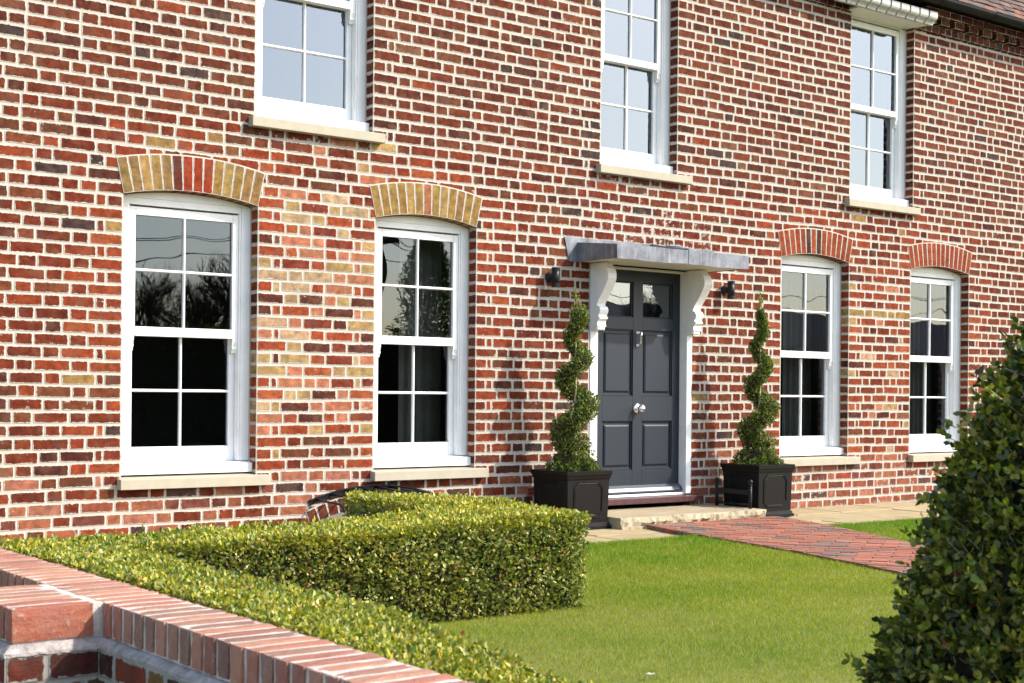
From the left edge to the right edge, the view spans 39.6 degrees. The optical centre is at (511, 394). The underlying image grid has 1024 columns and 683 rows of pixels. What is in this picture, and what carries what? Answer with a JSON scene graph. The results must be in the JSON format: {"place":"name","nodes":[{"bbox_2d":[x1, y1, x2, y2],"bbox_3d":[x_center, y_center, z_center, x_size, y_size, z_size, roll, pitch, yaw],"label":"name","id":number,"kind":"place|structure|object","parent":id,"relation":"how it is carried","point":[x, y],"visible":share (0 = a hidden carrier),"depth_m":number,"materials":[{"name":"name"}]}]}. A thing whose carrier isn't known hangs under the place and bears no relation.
{"place":"outdoors","nodes":[
{"label":"outdoors","id":0,"kind":"place"},
{"bbox_2d":[310,516,937,682],"bbox_3d":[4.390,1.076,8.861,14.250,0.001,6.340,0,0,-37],"label":"lawn ground","id":1,"kind":"structure","parent":0,"point":[532,657],"depth_m":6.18,"materials":[{"name":"plant"}]},
{"bbox_2d":[27,544,595,682],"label":"box hedge","id":2,"kind":"object","parent":1,"relation":"on","point":[359,624],"visible":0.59,"depth_m":3.90,"materials":[{"name":"green plant"}]},
{"bbox_2d":[663,521,915,572],"bbox_3d":[2.897,1.051,8.221,1.457,0.001,7.514,0,0,-19],"label":"path bedding","id":3,"kind":"object","parent":1,"relation":"on","point":[838,538],"visible":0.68,"depth_m":10.19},
{"bbox_2d":[841,314,1023,682],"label":"bush","id":4,"kind":"object","parent":1,"relation":"on","point":[959,618],"visible":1,"depth_m":3.47,"materials":[{"name":"green plant"}]},
{"bbox_2d":[608,503,658,508],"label":"ground","id":5,"kind":"structure","parent":0,"point":[634,506],"depth_m":14.35,"materials":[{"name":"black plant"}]},
{"bbox_2d":[0,548,473,682],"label":"garden wall","id":6,"kind":"structure","parent":5,"relation":"on","point":[60,623],"depth_m":3.84,"materials":[{"name":"brick"}]},
{"bbox_2d":[0,0,1023,542],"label":"brick house","id":7,"kind":"structure","parent":5,"relation":"on","point":[274,260],"depth_m":11.50,"materials":[{"name":"red brick"}]},
{"bbox_2d":[117,193,270,489],"bbox_3d":[-2.207,-0.369,9.751,1.097,2.004,0.310,0,0,-37],"label":"window","id":8,"kind":"structure","parent":7,"relation":"in","point":[163,467],"depth_m":9.79,"materials":[{"name":"white paint"}]},
{"bbox_2d":[249,0,385,143],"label":"window","id":9,"kind":"structure","parent":7,"relation":"in","point":[348,122],"depth_m":10.40,"materials":[{"name":"white paint"}]},
{"bbox_2d":[314,508,380,524],"bbox_3d":[-1.080,1.173,10.616,1.058,0.656,0.030,0,0,-37],"label":"basement window","id":10,"kind":"structure","parent":7,"relation":"in","point":[338,515],"depth_m":10.45,"materials":[{"name":"white paint"}]},
{"bbox_2d":[309,484,438,516],"bbox_3d":[-0.821,0.879,10.305,1.180,0.412,0.629,0,0,-37],"label":"light well grille","id":11,"kind":"object","parent":7,"relation":"attached to","point":[365,488],"visible":0.43,"depth_m":10.38,"materials":[{"name":"black metal"}]},
{"bbox_2d":[370,216,488,480],"bbox_3d":[-0.759,-0.357,11.020,1.045,2.004,0.568,0,0,-37],"label":"window","id":12,"kind":"structure","parent":7,"relation":"in","point":[419,453],"depth_m":11.15,"materials":[{"name":"white paint"}]},
{"bbox_2d":[545,267,559,287],"bbox_3d":[0.337,-0.942,11.500,0.084,0.161,0.122,0,0,-37],"label":"wall lamp","id":13,"kind":"object","parent":7,"relation":"attached to","point":[553,277],"visible":1,"depth_m":11.45,"materials":[{"name":"black metal"}]},
{"bbox_2d":[596,0,692,184],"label":"window","id":14,"kind":"structure","parent":7,"relation":"in","point":[654,166],"depth_m":12.41,"materials":[{"name":"white paint"}]},
{"bbox_2d":[588,264,702,505],"bbox_3d":[1.086,-0.075,12.193,1.330,2.013,0.260,0,0,-37],"label":"front door","id":15,"kind":"structure","parent":7,"relation":"in","point":[640,370],"depth_m":12.30,"materials":[{"name":"grey paint"}]},
{"bbox_2d":[721,281,734,298],"bbox_3d":[1.941,-0.928,12.726,0.084,0.161,0.122,0,0,-37],"label":"wall lamp","id":16,"kind":"object","parent":7,"relation":"attached to","point":[729,289],"visible":1,"depth_m":12.68,"materials":[{"name":"black metal"}]},
{"bbox_2d":[780,255,860,465],"bbox_3d":[2.791,-0.326,13.732,1.105,2.004,0.568,0,0,-37],"label":"window","id":17,"kind":"structure","parent":7,"relation":"in","point":[798,447],"depth_m":13.87,"materials":[{"name":"white paint"}]},
{"bbox_2d":[844,16,920,215],"bbox_3d":[3.612,-2.793,14.181,1.110,1.952,0.310,0,0,-37],"label":"window","id":18,"kind":"structure","parent":7,"relation":"in","point":[892,199],"depth_m":14.43,"materials":[{"name":"white paint"}]},
{"bbox_2d":[908,267,960,461],"bbox_3d":[4.321,-0.313,14.901,1.105,2.004,0.568,0,0,-37],"label":"window","id":19,"kind":"structure","parent":7,"relation":"in","point":[924,446],"depth_m":15.05,"materials":[{"name":"white paint"}]},
{"label":"hedge bed","id":20,"kind":"structure","parent":5,"relation":"on","visible":0},
{"bbox_2d":[0,487,593,634],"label":"box hedge","id":21,"kind":"object","parent":20,"relation":"on","point":[432,558],"visible":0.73,"depth_m":6.41,"materials":[{"name":"green plant"}]},
{"bbox_2d":[646,516,924,575],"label":"brick path","id":22,"kind":"structure","parent":0,"point":[737,530],"depth_m":10.21,"materials":[{"name":"red brick"}]},
{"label":"paving bed","id":23,"kind":"structure","parent":0,"visible":0},
{"bbox_2d":[576,501,938,542],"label":"flagstone paving","id":24,"kind":"structure","parent":23,"relation":"on","point":[853,514],"depth_m":12.63,"materials":[{"name":"stone"}]},
{"bbox_2d":[530,469,612,529],"bbox_3d":[0.466,0.825,11.216,0.460,0.455,0.460,0,0,-37],"label":"planter","id":25,"kind":"object","parent":24,"relation":"on","point":[584,491],"visible":0.66,"depth_m":11.07,"materials":[{"name":"metal"}]},
{"bbox_2d":[544,288,603,471],"bbox_3d":[0.501,-0.091,11.250,0.497,1.487,0.475,0,0,-37],"label":"spiral topiary","id":26,"kind":"object","parent":25,"relation":"on","point":[572,448],"visible":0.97,"depth_m":11.18,"materials":[{"name":"green plant"}]},
{"bbox_2d":[607,504,766,529],"bbox_3d":[1.311,1.021,11.854,1.650,0.100,0.747,0,0,-37],"label":"door step","id":27,"kind":"object","parent":24,"relation":"on","point":[631,518],"depth_m":11.67,"materials":[{"name":"stone"}]},
{"bbox_2d":[715,477,752,508],"bbox_3d":[1.916,0.854,12.308,0.044,0.249,0.439,0,0,-37],"label":"boot scraper","id":28,"kind":"object","parent":27,"relation":"on","point":[718,490],"visible":1,"depth_m":12.30,"materials":[{"name":"black metal"}]},
{"bbox_2d":[720,463,794,516],"bbox_3d":[2.159,0.839,12.509,0.460,0.455,0.460,0,0,-37],"label":"planter","id":29,"kind":"object","parent":24,"relation":"on","point":[771,488],"visible":0.84,"depth_m":12.36,"materials":[{"name":"metal"}]},
{"bbox_2d":[732,289,785,464],"bbox_3d":[2.180,-0.127,12.534,0.490,1.587,0.472,0,0,-37],"label":"spiral topiary","id":30,"kind":"object","parent":29,"relation":"on","point":[754,435],"visible":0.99,"depth_m":12.48,"materials":[{"name":"green plant"}]}
]}

